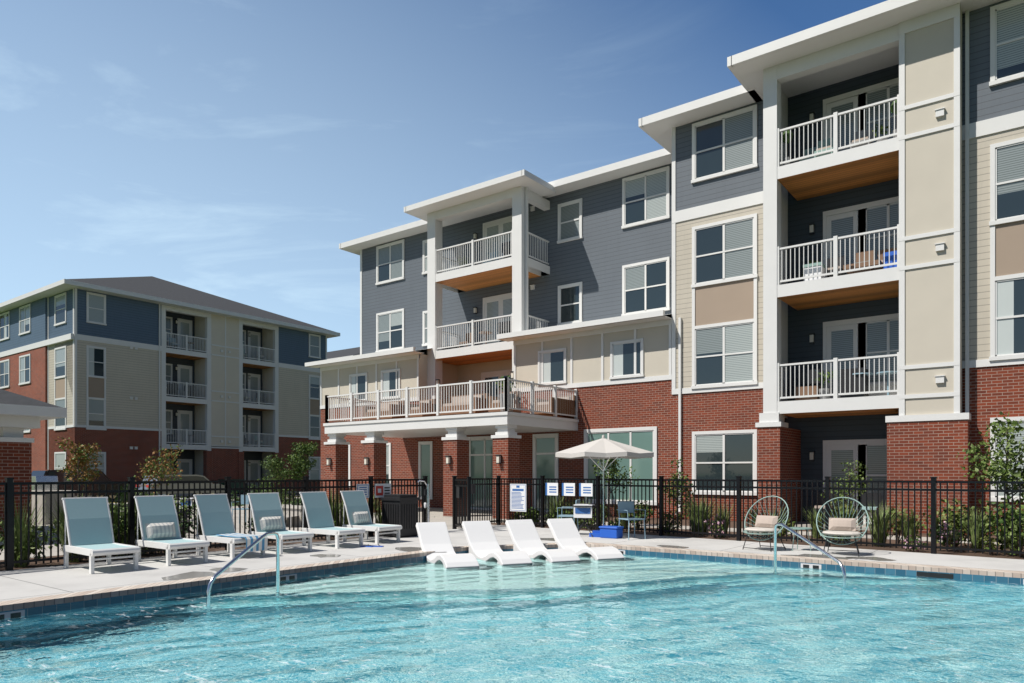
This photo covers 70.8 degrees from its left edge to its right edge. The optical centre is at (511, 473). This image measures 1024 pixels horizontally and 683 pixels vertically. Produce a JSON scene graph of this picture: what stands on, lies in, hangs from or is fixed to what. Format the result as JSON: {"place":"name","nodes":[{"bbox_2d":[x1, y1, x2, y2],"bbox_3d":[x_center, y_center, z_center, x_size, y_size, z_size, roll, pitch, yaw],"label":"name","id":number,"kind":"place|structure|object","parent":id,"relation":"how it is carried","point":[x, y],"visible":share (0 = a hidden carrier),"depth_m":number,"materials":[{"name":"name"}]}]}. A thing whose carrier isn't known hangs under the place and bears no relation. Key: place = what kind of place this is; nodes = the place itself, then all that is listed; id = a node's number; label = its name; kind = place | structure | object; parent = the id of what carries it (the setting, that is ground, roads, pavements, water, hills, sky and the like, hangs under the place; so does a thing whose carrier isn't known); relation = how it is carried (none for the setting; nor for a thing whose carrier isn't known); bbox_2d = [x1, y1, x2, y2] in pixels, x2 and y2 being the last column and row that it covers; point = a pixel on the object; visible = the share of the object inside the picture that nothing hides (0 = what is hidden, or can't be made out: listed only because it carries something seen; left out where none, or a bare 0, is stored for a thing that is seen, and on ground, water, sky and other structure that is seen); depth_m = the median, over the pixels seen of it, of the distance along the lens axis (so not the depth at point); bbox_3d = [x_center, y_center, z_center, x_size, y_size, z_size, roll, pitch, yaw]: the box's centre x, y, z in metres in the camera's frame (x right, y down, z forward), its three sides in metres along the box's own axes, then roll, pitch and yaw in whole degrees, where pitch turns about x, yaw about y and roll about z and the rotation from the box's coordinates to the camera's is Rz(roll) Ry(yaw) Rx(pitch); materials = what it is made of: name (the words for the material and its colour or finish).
{"place":"outdoors","nodes":[
{"label":"outdoors","id":0,"kind":"place"},
{"bbox_2d":[0,389,66,542],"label":"pool pavilion","id":1,"kind":"structure","parent":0,"point":[19,414],"depth_m":16.16,"materials":[{"name":"brick"}]},
{"bbox_2d":[47,503,63,556],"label":"grass","id":2,"kind":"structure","parent":0,"point":[60,530],"depth_m":12.32,"materials":[{"name":"plant"}]},
{"bbox_2d":[179,498,196,523],"bbox_3d":[-9.591,1.123,21.502,0.607,0.767,0.599,0,0,37],"label":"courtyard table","id":3,"kind":"object","parent":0,"point":[191,501],"visible":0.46,"depth_m":21.29,"materials":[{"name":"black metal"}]},
{"bbox_2d":[246,504,342,526],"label":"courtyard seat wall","id":4,"kind":"structure","parent":0,"point":[287,514],"depth_m":20.51,"materials":[{"name":"stone"}]},
{"bbox_2d":[327,490,345,535],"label":"grass","id":5,"kind":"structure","parent":0,"point":[338,512],"depth_m":17.30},
{"bbox_2d":[373,498,381,523],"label":"grass","id":6,"kind":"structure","parent":0,"point":[378,514],"depth_m":18.56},
{"bbox_2d":[0,0,886,351],"label":"sky","id":7,"kind":"structure","parent":0,"point":[228,149],"materials":[{"name":"blue"}]},
{"bbox_2d":[0,491,1023,570],"bbox_3d":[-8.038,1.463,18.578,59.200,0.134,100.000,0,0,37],"label":"planting beds","id":8,"kind":"object","parent":0,"point":[448,521],"visible":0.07,"depth_m":16.20,"materials":[{"name":"plant"}]},
{"bbox_2d":[0,497,48,566],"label":"grass","id":9,"kind":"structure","parent":8,"relation":"on","point":[17,531],"depth_m":11.52,"materials":[{"name":"plant"}]},
{"bbox_2d":[0,525,49,559],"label":"shrub","id":10,"kind":"object","parent":8,"relation":"on","point":[32,551],"visible":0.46,"depth_m":11.63,"materials":[{"name":"green plant"}]},
{"bbox_2d":[41,523,62,550],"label":"shrub","id":11,"kind":"object","parent":8,"relation":"on","point":[53,534],"visible":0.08,"depth_m":12.71,"materials":[{"name":"green plant"}]},
{"bbox_2d":[32,476,75,524],"bbox_3d":[-14.470,0.790,22.173,2.700,1.420,0.900,0,0,37],"label":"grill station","id":12,"kind":"object","parent":8,"relation":"on","point":[47,487],"visible":0.24,"depth_m":21.43,"materials":[{"name":"stone"}]},
{"bbox_2d":[38,490,95,561],"bbox_3d":[-7.407,0.852,12.239,1.077,1.296,1.070,0,0,-19],"label":"shrub","id":13,"kind":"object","parent":8,"relation":"on","point":[62,535],"depth_m":12.07,"materials":[{"name":"plant"}]},
{"bbox_2d":[55,436,104,497],"bbox_3d":[-18.604,-0.026,30.913,1.918,3.057,1.996,0,0,37],"label":"autumn tree","id":14,"kind":"object","parent":8,"relation":"on","point":[82,460],"visible":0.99,"depth_m":30.88,"materials":[{"name":"green plant"}]},
{"bbox_2d":[32,470,127,500],"bbox_3d":[-22.974,0.656,37.972,1.800,1.672,4.640,0,0,37],"label":"parked car","id":15,"kind":"object","parent":8,"relation":"on","point":[62,475],"visible":0.23,"depth_m":37.40,"materials":[{"name":"grey paint"}]},
{"bbox_2d":[49,502,123,537],"bbox_3d":[-7.385,0.998,12.590,0.954,1.014,1.157,0,0,37],"label":"shrub","id":16,"kind":"object","parent":8,"relation":"on","point":[114,512],"visible":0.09,"depth_m":12.70,"materials":[{"name":"green plant"}]},
{"bbox_2d":[107,492,136,555],"bbox_3d":[-7.117,0.901,13.126,1.087,1.198,1.097,0,0,37],"label":"shrub","id":17,"kind":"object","parent":8,"relation":"on","point":[122,526],"depth_m":12.99,"materials":[{"name":"plant"}]},
{"bbox_2d":[111,504,139,556],"bbox_3d":[-6.999,1.019,12.731,1.001,0.974,1.068,0,0,-33],"label":"shrub","id":18,"kind":"object","parent":8,"relation":"on","point":[115,530],"visible":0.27,"depth_m":12.75,"materials":[{"name":"green plant"}]},
{"bbox_2d":[114,486,141,505],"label":"shrub","id":19,"kind":"object","parent":8,"relation":"on","point":[122,495],"visible":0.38,"depth_m":31.69,"materials":[{"name":"green plant"}]},
{"bbox_2d":[120,523,165,553],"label":"shrub","id":20,"kind":"object","parent":8,"relation":"on","point":[147,548],"visible":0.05,"depth_m":13.25,"materials":[{"name":"green plant"}]},
{"bbox_2d":[120,487,168,553],"bbox_3d":[-6.898,0.865,13.410,0.883,1.271,0.894,0,0,6],"label":"shrub","id":21,"kind":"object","parent":8,"relation":"on","point":[140,536],"depth_m":13.33,"materials":[{"name":"plant"}]},
{"bbox_2d":[134,444,183,493],"bbox_3d":[-11.153,0.280,22.742,1.517,2.443,1.241,0,0,-17],"label":"tree","id":22,"kind":"object","parent":8,"relation":"on","point":[154,473],"visible":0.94,"depth_m":22.65,"materials":[{"name":"green plant"}]},
{"bbox_2d":[0,276,339,496],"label":"apartment block","id":23,"kind":"structure","parent":8,"relation":"on","point":[129,373],"depth_m":49.93,"materials":[{"name":"stone"}]},
{"bbox_2d":[136,475,224,495],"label":"parked car","id":24,"kind":"object","parent":8,"relation":"on","point":[193,478],"visible":0.43,"depth_m":41.94,"materials":[{"name":"grey paint"}]},
{"bbox_2d":[173,494,191,521],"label":"shrub","id":25,"kind":"object","parent":8,"relation":"on","point":[185,506],"visible":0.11,"depth_m":14.50,"materials":[{"name":"green plant"}]},
{"bbox_2d":[179,517,196,537],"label":"shrub","id":26,"kind":"object","parent":8,"relation":"on","point":[186,528],"visible":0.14,"depth_m":14.04,"materials":[{"name":"green plant"}]},
{"bbox_2d":[190,507,201,532],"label":"shrub","id":27,"kind":"object","parent":8,"relation":"on","point":[195,519],"visible":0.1,"depth_m":14.84,"materials":[{"name":"green plant"}]},
{"bbox_2d":[231,496,252,524],"bbox_3d":[-7.890,1.071,21.118,0.498,0.859,0.504,0,0,7],"label":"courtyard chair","id":28,"kind":"object","parent":8,"relation":"on","point":[242,500],"visible":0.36,"depth_m":21.32,"materials":[{"name":"blue"}]},
{"bbox_2d":[258,454,289,491],"bbox_3d":[-9.246,0.362,27.942,1.242,2.284,1.251,0,0,37],"label":"tree","id":29,"kind":"object","parent":8,"relation":"on","point":[276,463],"visible":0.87,"depth_m":27.88,"materials":[{"name":"green plant"}]},
{"bbox_2d":[279,489,296,504],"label":"porch shrub","id":30,"kind":"object","parent":8,"relation":"on","point":[283,492],"visible":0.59,"depth_m":28.34,"materials":[{"name":"green plant"}]},
{"bbox_2d":[277,453,306,500],"bbox_3d":[-11.922,0.195,39.111,1.720,2.617,1.314,0,0,16],"label":"tree","id":31,"kind":"object","parent":8,"relation":"on","point":[297,464],"visible":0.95,"depth_m":38.98,"materials":[{"name":"green plant"}]},
{"bbox_2d":[290,441,318,479],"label":"tree","id":32,"kind":"object","parent":8,"relation":"on","point":[306,448],"visible":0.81,"depth_m":47.13,"materials":[{"name":"green plant"}]},
{"bbox_2d":[324,488,342,536],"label":"grass","id":33,"kind":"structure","parent":8,"relation":"on","point":[331,506],"depth_m":17.09,"materials":[{"name":"plant"}]},
{"bbox_2d":[327,347,359,358],"bbox_3d":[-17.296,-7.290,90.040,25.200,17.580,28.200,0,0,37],"label":"roof","id":34,"kind":"structure","parent":8,"relation":"on","point":[343,353],"depth_m":80.62,"materials":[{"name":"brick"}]},
{"bbox_2d":[523,508,538,521],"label":"shrub","id":35,"kind":"object","parent":8,"relation":"on","point":[532,514],"visible":0.6,"depth_m":20.81,"materials":[{"name":"green plant"}]},
{"bbox_2d":[546,507,563,520],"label":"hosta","id":36,"kind":"object","parent":8,"relation":"on","point":[556,513],"visible":0.28,"depth_m":20.37,"materials":[{"name":"green plant"}]},
{"bbox_2d":[563,496,593,527],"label":"tall grass","id":37,"kind":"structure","parent":8,"relation":"on","point":[573,512],"depth_m":19.69,"materials":[{"name":"plant"}]},
{"bbox_2d":[578,517,595,529],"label":"shrub","id":38,"kind":"object","parent":8,"relation":"on","point":[589,521],"visible":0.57,"depth_m":19.15,"materials":[{"name":"green plant"}]},
{"bbox_2d":[592,504,611,525],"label":"shrub bed","id":39,"kind":"object","parent":8,"relation":"on","point":[602,514],"visible":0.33,"depth_m":20.07,"materials":[{"name":"green plant"}]},
{"bbox_2d":[592,440,639,525],"bbox_3d":[2.944,0.264,20.374,1.238,2.475,1.362,0,0,37],"label":"umbrella tree","id":40,"kind":"object","parent":8,"relation":"on","point":[613,470],"visible":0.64,"depth_m":20.36,"materials":[{"name":"green plant"}]},
{"bbox_2d":[611,499,635,527],"bbox_3d":[3.047,1.034,19.464,0.874,0.933,0.757,0,0,-21],"label":"grass bed","id":41,"kind":"object","parent":8,"relation":"on","point":[624,516],"visible":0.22,"depth_m":19.41,"materials":[{"name":"plant"}]},
{"bbox_2d":[627,506,654,527],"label":"shrub bed","id":42,"kind":"object","parent":8,"relation":"on","point":[643,515],"visible":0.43,"depth_m":19.21,"materials":[{"name":"green plant"}]},
{"bbox_2d":[305,0,1023,534],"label":"apartment block","id":43,"kind":"structure","parent":8,"relation":"on","point":[797,256],"depth_m":22.21,"materials":[{"name":"brick"}]},
{"bbox_2d":[656,522,680,534],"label":"shrub","id":44,"kind":"object","parent":8,"relation":"on","point":[671,526],"visible":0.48,"depth_m":17.54,"materials":[{"name":"green plant"}]},
{"bbox_2d":[658,510,684,530],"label":"shrub bed","id":45,"kind":"object","parent":8,"relation":"on","point":[675,517],"visible":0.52,"depth_m":18.07,"materials":[{"name":"green plant"}]},
{"bbox_2d":[656,455,695,530],"bbox_3d":[4.318,0.507,18.900,1.045,1.988,1.015,0,0,37],"label":"tree","id":46,"kind":"object","parent":8,"relation":"on","point":[674,476],"visible":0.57,"depth_m":18.86,"materials":[{"name":"green plant"}]},
{"bbox_2d":[680,500,701,531],"bbox_3d":[4.569,1.042,18.075,0.819,0.916,0.787,0,0,-23],"label":"grass bed","id":47,"kind":"object","parent":8,"relation":"on","point":[692,523],"visible":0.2,"depth_m":17.97,"materials":[{"name":"plant"}]},
{"bbox_2d":[687,495,719,534],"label":"tall grass","id":48,"kind":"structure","parent":8,"relation":"on","point":[700,518],"depth_m":17.55,"materials":[{"name":"plant"}]},
{"bbox_2d":[704,514,726,535],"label":"shrub bed","id":49,"kind":"object","parent":8,"relation":"on","point":[713,522],"visible":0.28,"depth_m":16.97,"materials":[{"name":"green plant"}]},
{"bbox_2d":[708,524,723,537],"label":"shrub","id":50,"kind":"object","parent":8,"relation":"on","point":[718,530],"visible":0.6,"depth_m":16.73,"materials":[{"name":"green plant"}]},
{"bbox_2d":[708,504,733,536],"bbox_3d":[5.015,1.067,17.142,0.812,0.866,0.837,0,0,6],"label":"grass bed","id":51,"kind":"object","parent":8,"relation":"on","point":[722,515],"visible":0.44,"depth_m":17.02,"materials":[{"name":"plant"}]},
{"bbox_2d":[744,504,765,522],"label":"shrub","id":52,"kind":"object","parent":8,"relation":"on","point":[755,515],"depth_m":20.62,"materials":[{"name":"green plant"}]},
{"bbox_2d":[768,507,792,536],"bbox_3d":[6.274,1.125,16.960,0.864,0.749,0.837,0,0,37],"label":"grass bed","id":53,"kind":"object","parent":8,"relation":"on","point":[779,516],"visible":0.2,"depth_m":16.82,"materials":[{"name":"plant"}]},
{"bbox_2d":[772,515,794,536],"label":"shrub bed","id":54,"kind":"object","parent":8,"relation":"on","point":[784,529],"visible":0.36,"depth_m":16.54,"materials":[{"name":"green plant"}]},
{"bbox_2d":[802,508,824,537],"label":"grass bed","id":55,"kind":"object","parent":8,"relation":"on","point":[814,524],"visible":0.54,"depth_m":16.64,"materials":[{"name":"plant"}]},
{"bbox_2d":[831,504,856,517],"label":"shrub bed","id":56,"kind":"object","parent":8,"relation":"on","point":[840,512],"visible":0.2,"depth_m":15.51,"materials":[{"name":"green plant"}]},
{"bbox_2d":[831,507,859,543],"bbox_3d":[7.127,1.073,15.377,0.836,0.855,0.867,0,0,37],"label":"grass bed","id":57,"kind":"object","parent":8,"relation":"on","point":[847,517],"visible":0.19,"depth_m":15.33,"materials":[{"name":"plant"}]},
{"bbox_2d":[821,459,871,516],"bbox_3d":[8.127,0.577,17.555,1.083,1.855,0.901,0,0,37],"label":"tree","id":58,"kind":"object","parent":8,"relation":"on","point":[856,476],"visible":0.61,"depth_m":17.46,"materials":[{"name":"green plant"}]},
{"bbox_2d":[881,506,923,543],"bbox_3d":[8.249,1.101,15.264,0.797,0.811,0.789,0,0,37],"label":"shrub bed","id":59,"kind":"object","parent":8,"relation":"on","point":[899,532],"visible":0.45,"depth_m":15.27,"materials":[{"name":"green plant"}]},
{"bbox_2d":[891,508,930,543],"bbox_3d":[8.296,1.096,15.001,0.888,0.808,0.830,0,0,37],"label":"shrub","id":60,"kind":"object","parent":8,"relation":"on","point":[911,527],"visible":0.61,"depth_m":14.91,"materials":[{"name":"plant"}]},
{"bbox_2d":[903,535,926,551],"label":"flowering plant","id":61,"kind":"object","parent":8,"relation":"on","point":[917,541],"visible":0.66,"depth_m":13.88,"materials":[{"name":"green plant"}]},
{"bbox_2d":[930,520,959,550],"bbox_3d":[8.394,1.195,13.922,0.515,0.615,0.490,0,0,37],"label":"shrub bed","id":62,"kind":"object","parent":8,"relation":"on","point":[944,533],"visible":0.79,"depth_m":13.85,"materials":[{"name":"green plant"}]},
{"bbox_2d":[915,498,999,546],"bbox_3d":[9.028,1.005,14.458,1.280,1.037,1.295,0,0,-30],"label":"shrub","id":63,"kind":"object","parent":8,"relation":"on","point":[950,512],"visible":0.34,"depth_m":14.44,"materials":[{"name":"green plant"}]},
{"bbox_2d":[941,506,992,544],"bbox_3d":[9.123,1.069,14.617,0.815,0.873,1.097,0,0,7],"label":"shrub","id":64,"kind":"object","parent":8,"relation":"on","point":[957,520],"visible":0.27,"depth_m":14.51,"materials":[{"name":"green plant"}]},
{"bbox_2d":[955,506,995,551],"bbox_3d":[8.899,1.054,13.821,0.806,0.892,0.830,0,0,1],"label":"grass bed","id":65,"kind":"object","parent":8,"relation":"on","point":[972,533],"visible":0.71,"depth_m":13.73,"materials":[{"name":"plant"}]},
{"bbox_2d":[977,532,1001,554],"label":"shrub","id":66,"kind":"object","parent":8,"relation":"on","point":[986,538],"visible":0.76,"depth_m":13.26,"materials":[{"name":"green plant"}]},
{"bbox_2d":[956,411,1023,548],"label":"tree","id":67,"kind":"object","parent":8,"relation":"on","point":[995,471],"visible":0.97,"depth_m":14.29,"materials":[{"name":"green plant"}]},
{"bbox_2d":[977,495,1023,549],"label":"shrub","id":68,"kind":"object","parent":8,"relation":"on","point":[1008,515],"visible":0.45,"depth_m":13.34,"materials":[{"name":"green plant"}]},
{"bbox_2d":[985,516,1023,556],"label":"shrub","id":69,"kind":"object","parent":8,"relation":"on","point":[1015,541],"visible":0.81,"depth_m":12.96,"materials":[{"name":"green plant"}]},
{"bbox_2d":[0,554,1023,682],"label":"pool water","id":70,"kind":"structure","parent":0,"point":[630,618],"depth_m":7.51,"materials":[{"name":"liquid"}]},
{"bbox_2d":[0,525,1023,601],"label":"pool deck","id":71,"kind":"structure","parent":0,"point":[34,582],"depth_m":12.53,"materials":[{"name":"concrete"}]},
{"bbox_2d":[62,497,139,573],"bbox_3d":[-6.469,0.946,11.316,1.261,1.109,0.680,0,0,40],"label":"sling lounger","id":72,"kind":"object","parent":71,"relation":"on","point":[88,524],"visible":1,"depth_m":11.47,"materials":[{"name":"blue"}]},
{"bbox_2d":[134,495,209,565],"bbox_3d":[-5.785,0.946,12.230,1.273,1.109,0.703,0,0,37],"label":"sling lounger","id":73,"kind":"object","parent":71,"relation":"on","point":[157,518],"visible":0.97,"depth_m":12.34,"materials":[{"name":"blue"}]},
{"bbox_2d":[193,494,264,558],"bbox_3d":[-5.165,0.946,13.193,1.261,1.109,0.680,0,0,35],"label":"sling lounger","id":74,"kind":"object","parent":71,"relation":"on","point":[215,514],"visible":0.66,"depth_m":13.33,"materials":[{"name":"blue"}]},
{"bbox_2d":[217,533,267,551],"bbox_3d":[-4.895,1.246,13.037,0.914,0.267,0.440,0,0,35],"label":"beach towel","id":75,"kind":"object","parent":74,"relation":"on","point":[262,544],"visible":0.87,"depth_m":12.85,"materials":[{"name":"fabric"}]},
{"bbox_2d":[247,493,313,553],"bbox_3d":[-4.501,0.946,13.978,1.261,1.109,0.680,0,0,40],"label":"sling lounger","id":76,"kind":"object","parent":71,"relation":"on","point":[266,510],"visible":0.83,"depth_m":14.11,"materials":[{"name":"white"}]},
{"bbox_2d":[299,491,364,548],"bbox_3d":[-3.723,0.946,14.899,1.272,1.109,0.702,0,0,37],"label":"sling lounger","id":77,"kind":"object","parent":71,"relation":"on","point":[318,512],"visible":0.97,"depth_m":15.01,"materials":[{"name":"white"}]},
{"bbox_2d":[340,490,401,543],"bbox_3d":[-3.107,0.946,15.864,1.268,1.109,0.694,0,0,37],"label":"sling lounger","id":78,"kind":"object","parent":71,"relation":"on","point":[357,509],"visible":0.94,"depth_m":15.94,"materials":[{"name":"white"}]},
{"bbox_2d":[380,494,419,537],"bbox_3d":[-2.651,1.000,17.086,0.660,1.000,0.660,0,0,37],"label":"trash bin","id":79,"kind":"object","parent":71,"relation":"on","point":[400,509],"visible":0.84,"depth_m":16.88,"materials":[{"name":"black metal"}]},
{"bbox_2d":[417,480,429,521],"bbox_3d":[-2.206,0.831,17.996,0.405,1.339,0.178,0,0,-31],"label":"pool shower","id":80,"kind":"object","parent":71,"relation":"on","point":[427,494],"visible":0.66,"depth_m":18.02,"materials":[{"name":"silver metal"}]},
{"bbox_2d":[0,476,1023,570],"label":"pool fence","id":81,"kind":"object","parent":71,"relation":"on","point":[9,562],"visible":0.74,"depth_m":14.68,"materials":[{"name":"black"}]},
{"bbox_2d":[356,484,368,497],"bbox_3d":[-3.475,0.415,16.780,0.016,0.330,0.380,0,0,37],"label":"emergency phone sign","id":82,"kind":"object","parent":81,"relation":"attached to","point":[365,487],"visible":0.61,"depth_m":16.81,"materials":[{"name":"white"}]},
{"bbox_2d":[375,484,390,497],"bbox_3d":[-3.096,0.415,17.284,0.015,0.330,0.520,0,0,37],"label":"sign","id":83,"kind":"object","parent":81,"relation":"attached to","point":[381,490],"visible":0.92,"depth_m":17.25,"materials":[{"name":"white"}]},
{"bbox_2d":[453,476,470,528],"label":"pool gate","id":84,"kind":"structure","parent":81,"relation":"attached to","point":[460,491],"depth_m":18.80,"materials":[{"name":"black"}]},
{"bbox_2d":[510,484,525,511],"bbox_3d":[0.173,0.690,20.381,0.613,0.780,0.016,0,0,42],"label":"pool rules sign","id":85,"kind":"object","parent":81,"relation":"attached to","point":[517,497],"visible":1,"depth_m":20.36,"materials":[{"name":"white"}]},
{"bbox_2d":[546,483,557,495],"bbox_3d":[1.081,0.430,19.559,0.432,0.340,0.014,0,0,42],"label":"sign","id":86,"kind":"object","parent":81,"relation":"attached to","point":[551,488],"visible":1,"depth_m":19.54,"materials":[{"name":"white"}]},
{"bbox_2d":[562,483,574,495],"bbox_3d":[1.505,0.430,19.174,0.432,0.340,0.014,0,0,42],"label":"sign","id":87,"kind":"object","parent":81,"relation":"attached to","point":[568,489],"visible":1,"depth_m":19.17,"materials":[{"name":"white"}]},
{"bbox_2d":[579,483,592,495],"bbox_3d":[1.929,0.430,18.789,0.432,0.340,0.014,0,0,42],"label":"sign","id":88,"kind":"object","parent":81,"relation":"attached to","point":[585,489],"visible":1,"depth_m":18.78,"materials":[{"name":"white"}]},
{"bbox_2d":[0,542,1023,618],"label":"pool","id":89,"kind":"structure","parent":71,"relation":"in","point":[38,605],"depth_m":11.19,"materials":[{"name":"tile"}]},
{"bbox_2d":[206,532,279,605],"bbox_3d":[-3.473,1.399,9.395,0.095,1.202,1.232,0,0,27],"label":"pool handrail","id":90,"kind":"object","parent":89,"relation":"on","point":[234,560],"visible":0.76,"depth_m":9.51,"materials":[{"name":"silver metal"}]},
{"bbox_2d":[416,522,478,568],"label":"pool lounger","id":91,"kind":"object","parent":89,"relation":"on","point":[434,536],"visible":0.62,"depth_m":13.79,"materials":[{"name":"white"}]},
{"bbox_2d":[462,521,531,565],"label":"pool lounger","id":92,"kind":"object","parent":89,"relation":"on","point":[483,544],"visible":0.61,"depth_m":14.16,"materials":[{"name":"white"}]},
{"bbox_2d":[505,519,579,562],"bbox_3d":[0.563,1.444,14.165,0.600,0.951,2.064,0,0,-25],"label":"pool lounger","id":93,"kind":"object","parent":89,"relation":"on","point":[524,536],"visible":0.56,"depth_m":14.56,"materials":[{"name":"white"}]},
{"bbox_2d":[547,518,623,559],"bbox_3d":[1.443,1.444,14.552,0.600,0.951,2.064,0,0,-25],"label":"pool lounger","id":94,"kind":"object","parent":89,"relation":"on","point":[565,532],"visible":0.56,"depth_m":14.95,"materials":[{"name":"white"}]},
{"bbox_2d":[774,523,845,585],"bbox_3d":[4.592,1.409,11.213,0.095,1.182,1.685,0,0,-16],"label":"pool handrail","id":95,"kind":"object","parent":89,"relation":"on","point":[839,562],"visible":0.69,"depth_m":11.30,"materials":[{"name":"silver metal"}]},
{"bbox_2d":[557,499,579,530],"bbox_3d":[1.389,1.071,17.681,0.504,0.859,0.498,0,0,17],"label":"cafe chair","id":96,"kind":"object","parent":71,"relation":"on","point":[576,502],"visible":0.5,"depth_m":17.56,"materials":[{"name":"blue"}]},
{"bbox_2d":[572,504,596,536],"bbox_3d":[1.729,1.123,17.166,0.607,0.767,0.599,0,0,37],"label":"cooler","id":97,"kind":"object","parent":71,"relation":"on","point":[582,511],"visible":0.9,"depth_m":16.98,"materials":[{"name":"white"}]},
{"bbox_2d":[555,434,653,536],"bbox_3d":[2.169,0.290,17.085,2.260,2.420,2.260,0,0,5],"label":"patio umbrella","id":98,"kind":"object","parent":71,"relation":"on","point":[603,447],"visible":0.96,"depth_m":16.50,"materials":[{"name":"white"}]},
{"bbox_2d":[599,525,623,538],"bbox_3d":[2.308,1.365,16.730,0.490,0.270,0.340,0,0,37],"label":"blue cooler","id":99,"kind":"object","parent":71,"relation":"on","point":[613,532],"visible":1,"depth_m":16.61,"materials":[{"name":"blue"}]},
{"bbox_2d":[617,501,645,539],"bbox_3d":[2.740,1.071,16.542,0.498,0.859,0.504,0,0,-23],"label":"cafe chair","id":100,"kind":"object","parent":71,"relation":"on","point":[627,507],"visible":1,"depth_m":16.69,"materials":[{"name":"blue"}]},
{"bbox_2d":[743,496,788,551],"bbox_3d":[4.959,0.975,14.124,0.885,1.058,0.784,0,0,37],"label":"hoop chair","id":101,"kind":"object","parent":71,"relation":"on","point":[764,523],"visible":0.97,"depth_m":14.12,"materials":[{"name":"teal"}]},
{"bbox_2d":[789,527,811,550],"bbox_3d":[5.602,1.281,13.997,0.440,0.441,0.429,0,0,37],"label":"side table","id":102,"kind":"object","parent":71,"relation":"on","point":[802,528],"visible":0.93,"depth_m":13.91,"materials":[{"name":"teal"}]},
{"bbox_2d":[816,497,868,556],"bbox_3d":[6.089,0.975,13.326,0.893,1.058,0.770,0,0,37],"label":"hoop chair","id":103,"kind":"object","parent":71,"relation":"on","point":[844,527],"visible":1,"depth_m":13.33,"materials":[{"name":"teal"}]},
{"bbox_2d":[546,496,569,514],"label":"tall grass","id":104,"kind":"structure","parent":0,"point":[556,504],"depth_m":20.82,"materials":[{"name":"plant"}]},
{"bbox_2d":[857,500,904,545],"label":"tall grass","id":105,"kind":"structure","parent":0,"point":[881,528],"depth_m":14.81,"materials":[{"name":"plant"}]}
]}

